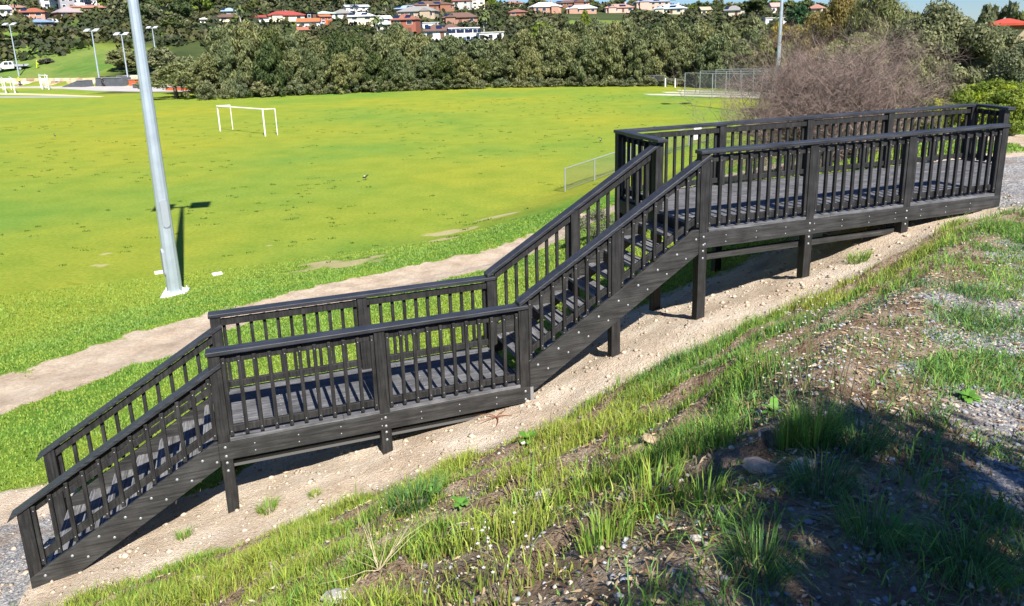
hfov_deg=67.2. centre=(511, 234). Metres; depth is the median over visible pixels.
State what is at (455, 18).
house
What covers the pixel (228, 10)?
house
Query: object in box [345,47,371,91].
tree
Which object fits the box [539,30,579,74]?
tree
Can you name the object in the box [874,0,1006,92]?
tree
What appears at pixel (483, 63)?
tree
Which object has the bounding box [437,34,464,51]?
tree
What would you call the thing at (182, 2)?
tree
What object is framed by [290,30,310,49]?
tree
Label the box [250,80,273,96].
shrub
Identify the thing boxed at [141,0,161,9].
tree
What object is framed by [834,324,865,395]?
onion weed
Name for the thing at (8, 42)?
tree
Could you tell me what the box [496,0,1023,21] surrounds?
sky
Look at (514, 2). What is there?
house
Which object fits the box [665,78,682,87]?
post rail
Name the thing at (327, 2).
tree
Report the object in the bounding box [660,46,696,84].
tree
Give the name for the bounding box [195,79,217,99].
shrub
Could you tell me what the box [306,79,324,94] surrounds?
shrub
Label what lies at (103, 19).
scrub
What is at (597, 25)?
tree
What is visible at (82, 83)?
skate ramp
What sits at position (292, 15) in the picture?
house
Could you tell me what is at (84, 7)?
house
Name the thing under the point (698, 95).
pitch
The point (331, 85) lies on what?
shrub
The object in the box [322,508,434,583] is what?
dry stalks
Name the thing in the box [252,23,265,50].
tree
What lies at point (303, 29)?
house
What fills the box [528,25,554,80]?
tree
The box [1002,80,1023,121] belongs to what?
bush
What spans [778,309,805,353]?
onion weed
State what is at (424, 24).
house
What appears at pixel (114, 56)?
tree
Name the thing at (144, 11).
tree
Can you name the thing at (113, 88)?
skate park slab
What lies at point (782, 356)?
onion weed
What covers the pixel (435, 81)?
shrub
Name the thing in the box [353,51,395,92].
tree
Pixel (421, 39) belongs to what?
tree
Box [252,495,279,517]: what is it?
grass tuft
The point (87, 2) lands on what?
commercial building
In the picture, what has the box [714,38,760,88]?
tree
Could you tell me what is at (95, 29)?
light pole
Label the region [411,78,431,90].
shrub
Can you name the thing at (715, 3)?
tree
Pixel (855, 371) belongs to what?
onion weed
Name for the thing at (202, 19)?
house
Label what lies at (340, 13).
house
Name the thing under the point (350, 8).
house
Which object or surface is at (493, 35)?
house
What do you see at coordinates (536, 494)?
rock
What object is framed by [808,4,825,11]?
house
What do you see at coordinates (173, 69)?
tree
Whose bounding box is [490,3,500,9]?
tree
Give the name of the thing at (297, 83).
shrub
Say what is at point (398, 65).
tree
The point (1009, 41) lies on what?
tree
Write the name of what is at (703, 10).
house
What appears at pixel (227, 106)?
football goal
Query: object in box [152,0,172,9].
tree
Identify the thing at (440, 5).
house
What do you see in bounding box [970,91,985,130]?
bush
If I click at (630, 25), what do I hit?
tree
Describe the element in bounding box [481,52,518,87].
tree
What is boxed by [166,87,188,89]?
skate ramp
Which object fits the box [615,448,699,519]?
grass tuft
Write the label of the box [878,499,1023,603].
grass tuft
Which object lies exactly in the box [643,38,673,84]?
tree
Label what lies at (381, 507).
onion weed
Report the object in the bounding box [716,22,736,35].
tree
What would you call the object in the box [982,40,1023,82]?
tree
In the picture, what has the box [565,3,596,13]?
house
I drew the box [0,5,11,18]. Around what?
house
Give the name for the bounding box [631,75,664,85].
wire fence
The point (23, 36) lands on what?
tree
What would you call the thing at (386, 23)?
house
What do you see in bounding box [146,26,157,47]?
light pole
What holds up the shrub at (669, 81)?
on the ground at (272, 167)
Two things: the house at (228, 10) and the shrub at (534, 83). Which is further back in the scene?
the house at (228, 10)
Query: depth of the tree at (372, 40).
117.34 m
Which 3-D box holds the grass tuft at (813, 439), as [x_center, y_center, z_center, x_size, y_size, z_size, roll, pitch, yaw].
[1.433,0.857,3.613,0.460,0.320,0.411,-7,15,-18]
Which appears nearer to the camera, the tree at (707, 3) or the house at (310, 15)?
the house at (310, 15)
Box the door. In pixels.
[1011,25,1023,28]
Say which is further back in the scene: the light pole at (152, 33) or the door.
the light pole at (152, 33)
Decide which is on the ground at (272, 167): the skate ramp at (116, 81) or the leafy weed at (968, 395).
the leafy weed at (968, 395)
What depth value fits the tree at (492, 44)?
121.46 m
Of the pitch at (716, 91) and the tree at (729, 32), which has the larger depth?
the tree at (729, 32)
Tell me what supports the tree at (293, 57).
on the ground at (272, 167)
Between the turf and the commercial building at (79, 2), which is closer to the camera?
the turf
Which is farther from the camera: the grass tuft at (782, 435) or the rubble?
the rubble
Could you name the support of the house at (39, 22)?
on the ground at (272, 167)
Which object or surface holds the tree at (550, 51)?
on the ground at (272, 167)
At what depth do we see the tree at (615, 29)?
107.55 m
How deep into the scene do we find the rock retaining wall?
145.50 m
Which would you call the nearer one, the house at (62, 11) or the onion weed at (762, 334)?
the onion weed at (762, 334)
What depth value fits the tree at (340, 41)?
107.77 m
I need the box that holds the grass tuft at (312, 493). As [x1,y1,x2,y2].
[305,485,321,499]
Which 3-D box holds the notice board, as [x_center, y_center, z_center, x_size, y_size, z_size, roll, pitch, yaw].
[10.331,-5.681,42.954,0.560,0.780,0.030,-10,17,-29]
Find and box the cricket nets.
[684,68,805,97]
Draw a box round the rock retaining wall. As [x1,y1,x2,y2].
[0,77,155,85]
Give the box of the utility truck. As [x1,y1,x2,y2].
[0,61,28,70]
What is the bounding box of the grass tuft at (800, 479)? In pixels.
[753,441,882,507]
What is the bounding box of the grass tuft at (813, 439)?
[763,383,857,450]
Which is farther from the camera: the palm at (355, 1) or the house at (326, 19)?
the palm at (355, 1)
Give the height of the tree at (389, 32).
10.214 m
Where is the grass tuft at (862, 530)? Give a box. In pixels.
[798,468,955,573]
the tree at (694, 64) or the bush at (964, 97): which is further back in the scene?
the tree at (694, 64)
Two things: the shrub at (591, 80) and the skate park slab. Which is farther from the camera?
the skate park slab
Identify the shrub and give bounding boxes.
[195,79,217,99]
[218,82,236,98]
[232,83,250,97]
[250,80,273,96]
[264,82,285,96]
[285,78,305,95]
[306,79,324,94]
[326,80,341,93]
[340,79,360,93]
[360,80,381,91]
[381,78,398,91]
[394,78,411,90]
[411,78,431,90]
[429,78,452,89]
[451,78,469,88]
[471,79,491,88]
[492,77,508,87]
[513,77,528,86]
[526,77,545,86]
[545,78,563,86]
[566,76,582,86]
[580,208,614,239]
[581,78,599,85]
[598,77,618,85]
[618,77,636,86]
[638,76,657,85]
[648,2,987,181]
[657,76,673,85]
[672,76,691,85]
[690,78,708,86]
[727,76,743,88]
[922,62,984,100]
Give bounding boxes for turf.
[0,139,1023,535]
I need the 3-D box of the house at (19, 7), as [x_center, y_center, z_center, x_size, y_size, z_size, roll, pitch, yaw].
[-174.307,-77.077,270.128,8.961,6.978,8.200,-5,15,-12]
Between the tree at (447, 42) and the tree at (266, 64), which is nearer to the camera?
the tree at (266, 64)
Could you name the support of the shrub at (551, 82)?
on the ground at (272, 167)
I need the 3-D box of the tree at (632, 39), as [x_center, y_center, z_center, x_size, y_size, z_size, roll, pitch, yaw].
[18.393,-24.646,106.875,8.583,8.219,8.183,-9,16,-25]
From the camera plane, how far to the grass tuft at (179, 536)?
8.09 m
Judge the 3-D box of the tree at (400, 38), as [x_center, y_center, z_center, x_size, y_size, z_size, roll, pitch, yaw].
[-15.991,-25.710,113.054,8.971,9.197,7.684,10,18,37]
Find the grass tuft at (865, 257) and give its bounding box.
[844,248,874,264]
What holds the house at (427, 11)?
on the ground at (272, 167)
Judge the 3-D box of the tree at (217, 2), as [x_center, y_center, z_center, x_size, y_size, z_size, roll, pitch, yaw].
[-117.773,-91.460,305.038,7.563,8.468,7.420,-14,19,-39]
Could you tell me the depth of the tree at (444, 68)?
103.44 m
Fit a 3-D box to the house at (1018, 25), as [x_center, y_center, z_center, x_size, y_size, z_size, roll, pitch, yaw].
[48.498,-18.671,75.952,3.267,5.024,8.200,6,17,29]
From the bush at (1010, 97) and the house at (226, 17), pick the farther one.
the house at (226, 17)
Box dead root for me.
[476,411,510,425]
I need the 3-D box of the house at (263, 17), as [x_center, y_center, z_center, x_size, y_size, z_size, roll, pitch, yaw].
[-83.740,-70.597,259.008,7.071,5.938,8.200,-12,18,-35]
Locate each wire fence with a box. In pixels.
[564,121,720,191]
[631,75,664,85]
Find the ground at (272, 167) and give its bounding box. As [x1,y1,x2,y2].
[0,7,1023,605]
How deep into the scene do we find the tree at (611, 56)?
101.10 m
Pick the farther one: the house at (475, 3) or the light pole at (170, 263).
the house at (475, 3)
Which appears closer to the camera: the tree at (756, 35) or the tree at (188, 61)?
the tree at (756, 35)
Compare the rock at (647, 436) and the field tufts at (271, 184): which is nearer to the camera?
the rock at (647, 436)
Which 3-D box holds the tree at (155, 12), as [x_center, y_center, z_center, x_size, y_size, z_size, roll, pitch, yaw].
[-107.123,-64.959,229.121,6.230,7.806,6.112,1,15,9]
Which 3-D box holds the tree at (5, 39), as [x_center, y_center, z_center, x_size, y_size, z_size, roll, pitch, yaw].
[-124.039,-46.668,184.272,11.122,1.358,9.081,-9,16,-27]
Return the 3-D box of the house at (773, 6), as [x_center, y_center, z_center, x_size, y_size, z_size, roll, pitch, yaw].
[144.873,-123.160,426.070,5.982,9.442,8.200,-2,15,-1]
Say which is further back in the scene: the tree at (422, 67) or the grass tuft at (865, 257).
the tree at (422, 67)
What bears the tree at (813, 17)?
on the ground at (272, 167)
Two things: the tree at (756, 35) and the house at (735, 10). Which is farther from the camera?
the house at (735, 10)
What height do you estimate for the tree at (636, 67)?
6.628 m
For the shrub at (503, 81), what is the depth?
103.81 m
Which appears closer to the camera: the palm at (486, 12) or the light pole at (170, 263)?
the light pole at (170, 263)
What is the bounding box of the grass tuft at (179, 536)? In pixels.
[173,525,196,541]
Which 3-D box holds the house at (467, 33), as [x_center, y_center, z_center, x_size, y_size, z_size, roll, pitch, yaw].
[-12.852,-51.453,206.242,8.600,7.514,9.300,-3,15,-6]
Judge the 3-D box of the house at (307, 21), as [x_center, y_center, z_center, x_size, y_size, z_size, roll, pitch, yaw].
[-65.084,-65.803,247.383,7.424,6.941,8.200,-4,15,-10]
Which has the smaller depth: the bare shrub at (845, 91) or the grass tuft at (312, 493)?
the grass tuft at (312, 493)
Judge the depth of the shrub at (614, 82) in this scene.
100.45 m
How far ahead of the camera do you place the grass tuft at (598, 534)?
3.18 m
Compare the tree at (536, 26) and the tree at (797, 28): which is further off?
the tree at (536, 26)
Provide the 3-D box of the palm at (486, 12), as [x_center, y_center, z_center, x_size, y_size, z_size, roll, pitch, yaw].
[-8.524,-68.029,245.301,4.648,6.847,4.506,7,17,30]
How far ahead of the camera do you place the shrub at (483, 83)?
103.35 m
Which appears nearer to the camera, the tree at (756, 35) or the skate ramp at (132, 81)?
the tree at (756, 35)
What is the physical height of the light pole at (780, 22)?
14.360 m
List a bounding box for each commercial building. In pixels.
[39,0,58,8]
[57,0,74,8]
[74,0,84,5]
[84,0,91,4]
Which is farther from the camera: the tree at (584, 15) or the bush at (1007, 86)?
the tree at (584, 15)
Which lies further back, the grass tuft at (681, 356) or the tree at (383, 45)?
the tree at (383, 45)
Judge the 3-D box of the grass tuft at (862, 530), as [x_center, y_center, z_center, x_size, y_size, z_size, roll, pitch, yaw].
[1.329,1.053,2.833,0.571,0.215,0.605,-6,15,-17]
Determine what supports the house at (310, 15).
on the ground at (272, 167)
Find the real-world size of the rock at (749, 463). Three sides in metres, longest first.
0.261 x 0.119 x 0.064 m
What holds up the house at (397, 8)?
on the ground at (272, 167)
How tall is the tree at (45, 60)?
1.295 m
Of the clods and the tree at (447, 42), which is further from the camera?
the tree at (447, 42)
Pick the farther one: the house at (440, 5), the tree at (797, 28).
the house at (440, 5)
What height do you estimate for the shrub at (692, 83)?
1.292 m
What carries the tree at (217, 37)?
on the ground at (272, 167)
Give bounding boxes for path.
[0,93,103,96]
[0,96,65,97]
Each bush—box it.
[907,97,963,135]
[913,98,944,135]
[939,86,993,132]
[964,77,1007,94]
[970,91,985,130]
[979,86,1023,134]
[998,84,1023,120]
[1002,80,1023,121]
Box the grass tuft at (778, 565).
[683,501,842,599]
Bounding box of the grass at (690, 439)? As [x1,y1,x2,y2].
[12,197,1023,605]
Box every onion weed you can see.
[374,485,388,530]
[469,517,508,605]
[476,521,502,604]
[511,512,533,595]
[746,349,781,416]
[761,327,778,394]
[776,326,796,388]
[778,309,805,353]
[781,301,805,371]
[781,353,805,422]
[791,320,816,397]
[798,297,829,360]
[800,310,819,368]
[826,323,857,400]
[830,331,866,411]
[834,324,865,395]
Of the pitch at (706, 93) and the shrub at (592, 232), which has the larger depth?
the pitch at (706, 93)
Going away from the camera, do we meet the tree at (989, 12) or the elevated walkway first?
the elevated walkway
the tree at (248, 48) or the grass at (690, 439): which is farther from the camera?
the tree at (248, 48)
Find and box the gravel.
[131,232,1023,605]
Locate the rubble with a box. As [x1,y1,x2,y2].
[1,193,1022,605]
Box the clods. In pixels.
[0,205,1023,600]
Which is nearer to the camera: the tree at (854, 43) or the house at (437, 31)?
the tree at (854, 43)
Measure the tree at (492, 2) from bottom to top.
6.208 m
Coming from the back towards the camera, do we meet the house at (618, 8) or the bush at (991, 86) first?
the house at (618, 8)
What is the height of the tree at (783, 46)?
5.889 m
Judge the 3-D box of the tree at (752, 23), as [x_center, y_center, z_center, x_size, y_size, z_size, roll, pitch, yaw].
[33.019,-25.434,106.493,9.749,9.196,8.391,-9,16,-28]
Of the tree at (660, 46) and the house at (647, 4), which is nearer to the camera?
the tree at (660, 46)
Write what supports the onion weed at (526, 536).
on the ground at (272, 167)
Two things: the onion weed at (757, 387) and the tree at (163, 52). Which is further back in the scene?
the tree at (163, 52)
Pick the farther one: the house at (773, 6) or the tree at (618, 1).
the tree at (618, 1)
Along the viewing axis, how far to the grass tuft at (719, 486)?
3.26 m
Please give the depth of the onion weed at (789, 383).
3.71 m
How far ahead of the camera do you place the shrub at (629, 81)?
99.50 m
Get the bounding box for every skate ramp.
[63,80,92,86]
[95,77,130,85]
[117,75,137,76]
[128,79,138,85]
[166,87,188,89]
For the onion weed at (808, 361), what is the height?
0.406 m
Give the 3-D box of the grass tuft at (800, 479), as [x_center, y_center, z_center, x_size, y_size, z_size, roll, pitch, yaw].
[1.278,0.978,3.213,0.589,0.199,0.540,-2,15,0]
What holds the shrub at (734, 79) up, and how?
on the ground at (272, 167)
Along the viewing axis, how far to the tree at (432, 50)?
109.74 m
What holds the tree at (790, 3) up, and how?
on the ground at (272, 167)
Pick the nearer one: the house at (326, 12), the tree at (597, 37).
the tree at (597, 37)
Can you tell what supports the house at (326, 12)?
on the ground at (272, 167)
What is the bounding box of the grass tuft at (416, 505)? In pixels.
[366,467,448,517]
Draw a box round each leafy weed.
[422,483,441,494]
[451,496,469,508]
[518,430,537,443]
[761,395,783,414]
[871,513,929,553]
[954,388,981,402]
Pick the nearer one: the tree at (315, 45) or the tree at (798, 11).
the tree at (315, 45)
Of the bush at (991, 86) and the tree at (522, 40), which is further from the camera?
the tree at (522, 40)
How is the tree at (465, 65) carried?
on the ground at (272, 167)
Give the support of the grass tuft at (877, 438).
on the ground at (272, 167)
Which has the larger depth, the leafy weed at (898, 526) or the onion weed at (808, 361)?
the onion weed at (808, 361)
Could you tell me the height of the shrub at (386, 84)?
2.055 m
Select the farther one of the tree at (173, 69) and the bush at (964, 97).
the tree at (173, 69)
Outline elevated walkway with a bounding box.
[7,103,1015,588]
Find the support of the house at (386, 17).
on the ground at (272, 167)
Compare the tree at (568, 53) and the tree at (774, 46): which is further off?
the tree at (568, 53)
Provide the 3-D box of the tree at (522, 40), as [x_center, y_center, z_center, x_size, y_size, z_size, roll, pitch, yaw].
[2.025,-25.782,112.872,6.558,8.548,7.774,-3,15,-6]
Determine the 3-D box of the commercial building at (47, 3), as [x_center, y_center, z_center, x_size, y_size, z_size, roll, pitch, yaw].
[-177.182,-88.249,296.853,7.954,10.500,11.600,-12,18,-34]
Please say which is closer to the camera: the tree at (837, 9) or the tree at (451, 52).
the tree at (837, 9)
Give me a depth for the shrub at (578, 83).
102.06 m
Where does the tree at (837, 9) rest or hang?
on the ground at (272, 167)
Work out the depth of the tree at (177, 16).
226.04 m
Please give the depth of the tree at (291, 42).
108.45 m
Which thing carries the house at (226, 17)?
on the ground at (272, 167)
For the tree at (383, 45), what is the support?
on the ground at (272, 167)
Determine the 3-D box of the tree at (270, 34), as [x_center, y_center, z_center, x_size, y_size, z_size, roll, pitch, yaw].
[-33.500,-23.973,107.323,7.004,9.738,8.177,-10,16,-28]
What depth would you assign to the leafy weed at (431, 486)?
6.16 m
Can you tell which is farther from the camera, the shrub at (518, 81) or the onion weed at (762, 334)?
the shrub at (518, 81)
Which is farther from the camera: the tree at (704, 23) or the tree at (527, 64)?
the tree at (704, 23)
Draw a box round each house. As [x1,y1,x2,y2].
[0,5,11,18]
[9,4,27,12]
[18,8,49,19]
[29,19,54,27]
[51,7,82,18]
[69,3,106,9]
[199,17,214,22]
[213,14,238,21]
[220,8,238,14]
[251,15,268,21]
[266,11,305,21]
[296,18,320,26]
[296,27,309,32]
[302,13,316,17]
[317,11,335,18]
[317,14,332,24]
[333,9,351,19]
[342,5,369,12]
[347,12,375,25]
[378,15,391,22]
[378,21,390,28]
[389,14,421,33]
[394,5,412,12]
[396,4,439,18]
[412,0,455,11]
[421,22,438,28]
[422,24,447,39]
[442,12,478,23]
[442,24,458,28]
[447,27,480,40]
[452,0,472,9]
[472,0,484,9]
[477,31,503,39]
[503,1,522,6]
[506,9,527,15]
[527,1,561,13]
[555,0,591,7]
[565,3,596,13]
[603,2,633,12]
[633,0,670,9]
[654,3,686,13]
[698,7,712,13]
[721,5,744,16]
[762,17,785,23]
[767,2,779,12]
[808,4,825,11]
[989,18,1023,39]
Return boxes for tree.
[0,37,14,40]
[0,41,14,44]
[6,34,34,39]
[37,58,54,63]
[40,32,66,36]
[97,0,107,4]
[104,47,135,69]
[107,0,128,14]
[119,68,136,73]
[120,49,157,67]
[123,4,151,19]
[133,62,209,98]
[135,47,179,68]
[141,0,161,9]
[144,3,164,21]
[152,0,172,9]
[158,15,183,27]
[160,55,195,93]
[168,3,191,17]
[170,13,189,25]
[172,0,192,7]
[180,53,227,98]
[189,0,213,12]
[194,25,237,93]
[208,0,224,5]
[210,42,250,97]
[221,0,233,4]
[222,19,261,70]
[223,22,240,42]
[229,37,262,95]
[241,0,261,12]
[245,39,296,97]
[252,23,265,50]
[258,27,289,81]
[261,0,280,7]
[264,24,286,37]
[273,48,312,94]
[276,34,308,66]
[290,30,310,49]
[294,51,334,94]
[304,37,332,87]
[320,0,339,6]
[320,28,353,85]
[320,35,333,45]
[320,52,362,94]
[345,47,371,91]
[348,30,370,80]
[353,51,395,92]
[366,32,383,53]
[368,34,410,74]
[376,48,418,91]
[384,21,410,40]
[391,27,418,69]
[410,33,433,57]
[410,42,446,85]
[411,55,436,87]
[426,56,463,89]
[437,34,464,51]
[444,47,469,58]
[449,52,485,88]
[462,38,502,75]
[471,58,500,86]
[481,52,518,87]
[487,0,497,5]
[487,40,506,57]
[489,43,519,75]
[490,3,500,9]
[507,29,543,74]
[508,17,523,28]
[509,47,544,87]
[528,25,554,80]
[530,21,553,35]
[534,17,556,30]
[538,27,561,50]
[538,40,574,84]
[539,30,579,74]
[548,40,586,85]
[564,19,586,42]
[565,35,609,85]
[576,27,603,78]
[579,16,606,41]
[580,10,590,24]
[585,36,629,86]
[603,20,630,59]
[610,0,624,3]
[617,27,662,77]
[618,38,655,86]
[622,17,636,39]
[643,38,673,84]
[645,26,673,76]
[647,23,663,31]
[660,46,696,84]
[661,20,683,50]
[671,32,694,74]
[678,41,719,85]
[683,24,703,45]
[687,4,696,9]
[690,26,717,75]
[691,0,701,5]
[694,19,710,27]
[694,33,737,88]
[700,1,712,8]
[711,0,721,6]
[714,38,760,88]
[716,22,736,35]
[719,26,751,60]
[737,17,766,40]
[737,34,775,90]
[738,0,768,16]
[744,28,762,65]
[760,17,782,34]
[763,42,794,78]
[766,24,803,62]
[768,23,790,56]
[770,9,824,104]
[779,0,796,9]
[783,3,813,27]
[785,0,857,113]
[797,0,814,6]
[813,31,890,106]
[815,0,919,115]
[816,2,827,7]
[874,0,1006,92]
[888,52,946,112]
[943,25,1023,78]
[976,0,1019,25]
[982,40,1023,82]
[1012,10,1023,20]
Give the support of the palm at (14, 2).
on the ground at (272, 167)
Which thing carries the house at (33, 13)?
on the ground at (272, 167)
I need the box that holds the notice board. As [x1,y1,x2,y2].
[693,128,700,139]
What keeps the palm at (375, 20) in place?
on the ground at (272, 167)
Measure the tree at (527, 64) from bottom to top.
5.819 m
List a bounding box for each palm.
[7,0,22,10]
[233,5,245,20]
[350,0,358,12]
[368,15,383,30]
[381,0,389,9]
[476,13,489,31]
[481,10,491,26]
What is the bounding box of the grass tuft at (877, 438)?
[791,397,930,464]
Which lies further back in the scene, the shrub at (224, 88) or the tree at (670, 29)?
the tree at (670, 29)
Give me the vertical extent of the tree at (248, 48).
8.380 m
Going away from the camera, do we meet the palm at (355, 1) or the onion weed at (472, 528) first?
the onion weed at (472, 528)
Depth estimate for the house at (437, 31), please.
208.37 m
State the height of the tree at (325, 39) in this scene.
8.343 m
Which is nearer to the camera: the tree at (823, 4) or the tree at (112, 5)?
the tree at (112, 5)
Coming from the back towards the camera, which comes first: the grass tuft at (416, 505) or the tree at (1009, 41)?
the tree at (1009, 41)
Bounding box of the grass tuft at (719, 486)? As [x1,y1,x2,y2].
[671,460,744,509]
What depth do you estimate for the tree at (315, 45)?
109.16 m
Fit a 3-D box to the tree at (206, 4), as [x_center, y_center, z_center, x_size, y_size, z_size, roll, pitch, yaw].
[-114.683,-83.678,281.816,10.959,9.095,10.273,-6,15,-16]
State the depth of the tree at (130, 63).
149.90 m
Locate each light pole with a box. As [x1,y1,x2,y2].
[2,22,19,75]
[83,28,99,76]
[113,32,128,76]
[127,0,189,297]
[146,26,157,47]
[775,0,783,94]
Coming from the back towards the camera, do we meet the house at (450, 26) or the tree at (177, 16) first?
the tree at (177, 16)
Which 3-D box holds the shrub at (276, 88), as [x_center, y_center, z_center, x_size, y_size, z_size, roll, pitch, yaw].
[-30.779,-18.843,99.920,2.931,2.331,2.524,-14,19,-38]
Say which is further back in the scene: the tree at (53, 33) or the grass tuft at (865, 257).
the tree at (53, 33)
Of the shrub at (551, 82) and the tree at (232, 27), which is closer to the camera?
the shrub at (551, 82)
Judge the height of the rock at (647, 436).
0.048 m
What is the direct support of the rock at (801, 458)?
on the ground at (272, 167)
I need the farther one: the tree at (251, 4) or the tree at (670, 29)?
the tree at (251, 4)
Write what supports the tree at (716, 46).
on the ground at (272, 167)
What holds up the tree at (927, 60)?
on the ground at (272, 167)
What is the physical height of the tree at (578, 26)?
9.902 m
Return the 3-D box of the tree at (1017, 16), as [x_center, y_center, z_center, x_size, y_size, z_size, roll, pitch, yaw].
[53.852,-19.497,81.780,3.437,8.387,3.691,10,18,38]
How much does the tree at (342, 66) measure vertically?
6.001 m
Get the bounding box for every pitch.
[646,94,761,97]
[663,92,772,96]
[677,90,773,94]
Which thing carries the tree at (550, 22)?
on the ground at (272, 167)
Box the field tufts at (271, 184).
[1,92,906,315]
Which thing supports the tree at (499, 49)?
on the ground at (272, 167)
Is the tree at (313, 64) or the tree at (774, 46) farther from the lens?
the tree at (313, 64)
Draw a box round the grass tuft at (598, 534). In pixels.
[567,496,640,556]
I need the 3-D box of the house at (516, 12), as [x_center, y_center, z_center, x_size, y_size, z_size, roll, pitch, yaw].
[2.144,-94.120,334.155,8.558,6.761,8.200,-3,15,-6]
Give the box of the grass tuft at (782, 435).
[763,400,818,451]
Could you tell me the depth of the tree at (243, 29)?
104.22 m
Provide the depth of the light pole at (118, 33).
135.93 m
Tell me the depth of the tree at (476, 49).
112.58 m
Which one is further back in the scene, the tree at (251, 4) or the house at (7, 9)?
the tree at (251, 4)
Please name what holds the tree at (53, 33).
on the ground at (272, 167)
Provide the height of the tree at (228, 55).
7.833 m
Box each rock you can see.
[320,588,346,603]
[535,488,550,502]
[618,485,640,498]
[643,433,655,443]
[690,534,701,541]
[716,504,735,520]
[741,456,776,473]
[790,457,814,473]
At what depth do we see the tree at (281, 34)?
117.02 m
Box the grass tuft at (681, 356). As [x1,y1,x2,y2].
[664,346,705,361]
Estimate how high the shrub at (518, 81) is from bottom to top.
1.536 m
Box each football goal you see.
[1,77,15,93]
[38,74,49,89]
[216,105,277,135]
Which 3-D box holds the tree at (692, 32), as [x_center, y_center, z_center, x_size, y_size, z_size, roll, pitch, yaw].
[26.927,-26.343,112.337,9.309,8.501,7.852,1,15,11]
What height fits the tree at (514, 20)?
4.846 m
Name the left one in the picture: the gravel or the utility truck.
the utility truck
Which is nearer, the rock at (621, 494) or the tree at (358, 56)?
the rock at (621, 494)
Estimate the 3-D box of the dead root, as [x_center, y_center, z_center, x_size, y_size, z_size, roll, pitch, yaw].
[-0.196,2.159,9.144,0.465,0.046,0.403,-16,20,-43]
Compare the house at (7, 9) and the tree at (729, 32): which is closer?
the tree at (729, 32)
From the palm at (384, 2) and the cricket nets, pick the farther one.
the palm at (384, 2)
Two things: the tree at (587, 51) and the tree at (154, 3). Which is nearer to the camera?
the tree at (587, 51)
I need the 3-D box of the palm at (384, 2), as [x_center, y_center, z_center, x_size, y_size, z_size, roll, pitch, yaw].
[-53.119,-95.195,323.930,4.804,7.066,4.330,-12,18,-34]
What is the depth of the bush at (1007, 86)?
20.67 m
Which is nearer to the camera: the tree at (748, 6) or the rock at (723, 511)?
the rock at (723, 511)
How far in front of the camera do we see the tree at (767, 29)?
100.02 m
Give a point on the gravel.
(811, 522)
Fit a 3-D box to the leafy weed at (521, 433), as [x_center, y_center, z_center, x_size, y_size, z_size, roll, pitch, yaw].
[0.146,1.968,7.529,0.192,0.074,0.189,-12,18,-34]
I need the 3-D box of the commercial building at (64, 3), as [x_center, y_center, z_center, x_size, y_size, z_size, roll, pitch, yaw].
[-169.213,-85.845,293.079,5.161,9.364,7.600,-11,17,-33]
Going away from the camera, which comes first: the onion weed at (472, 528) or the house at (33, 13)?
the onion weed at (472, 528)
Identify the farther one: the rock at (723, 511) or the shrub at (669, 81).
the shrub at (669, 81)
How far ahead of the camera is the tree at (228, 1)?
340.57 m
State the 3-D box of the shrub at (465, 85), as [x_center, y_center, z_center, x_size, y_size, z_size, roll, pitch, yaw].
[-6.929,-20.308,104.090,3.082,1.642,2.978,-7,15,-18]
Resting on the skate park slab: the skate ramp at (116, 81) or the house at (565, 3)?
the skate ramp at (116, 81)
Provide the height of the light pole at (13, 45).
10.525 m
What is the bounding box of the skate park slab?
[0,84,189,91]
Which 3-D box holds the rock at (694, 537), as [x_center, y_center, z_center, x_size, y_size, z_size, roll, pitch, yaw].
[0.680,1.118,2.837,0.050,0.027,0.039,-3,8,17]
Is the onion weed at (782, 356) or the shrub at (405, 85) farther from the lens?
the shrub at (405, 85)
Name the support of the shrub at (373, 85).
on the ground at (272, 167)
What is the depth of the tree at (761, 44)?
86.22 m
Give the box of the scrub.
[0,0,928,63]
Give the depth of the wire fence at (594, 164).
36.04 m
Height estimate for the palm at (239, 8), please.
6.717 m
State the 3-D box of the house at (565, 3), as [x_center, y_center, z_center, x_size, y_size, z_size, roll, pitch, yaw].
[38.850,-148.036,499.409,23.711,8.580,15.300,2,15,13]
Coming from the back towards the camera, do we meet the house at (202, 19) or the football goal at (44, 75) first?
the house at (202, 19)
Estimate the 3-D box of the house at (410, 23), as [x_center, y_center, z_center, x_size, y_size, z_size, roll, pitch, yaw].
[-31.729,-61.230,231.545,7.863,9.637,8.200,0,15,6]
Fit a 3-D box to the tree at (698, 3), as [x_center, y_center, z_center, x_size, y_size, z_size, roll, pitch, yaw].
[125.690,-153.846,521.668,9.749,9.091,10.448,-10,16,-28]
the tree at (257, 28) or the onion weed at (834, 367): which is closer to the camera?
the onion weed at (834, 367)
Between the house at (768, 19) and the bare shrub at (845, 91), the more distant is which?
the house at (768, 19)
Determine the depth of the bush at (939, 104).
20.72 m
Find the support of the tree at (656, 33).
on the ground at (272, 167)
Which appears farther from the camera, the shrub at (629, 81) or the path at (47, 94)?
the path at (47, 94)
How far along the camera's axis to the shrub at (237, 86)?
98.39 m
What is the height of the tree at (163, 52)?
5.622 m

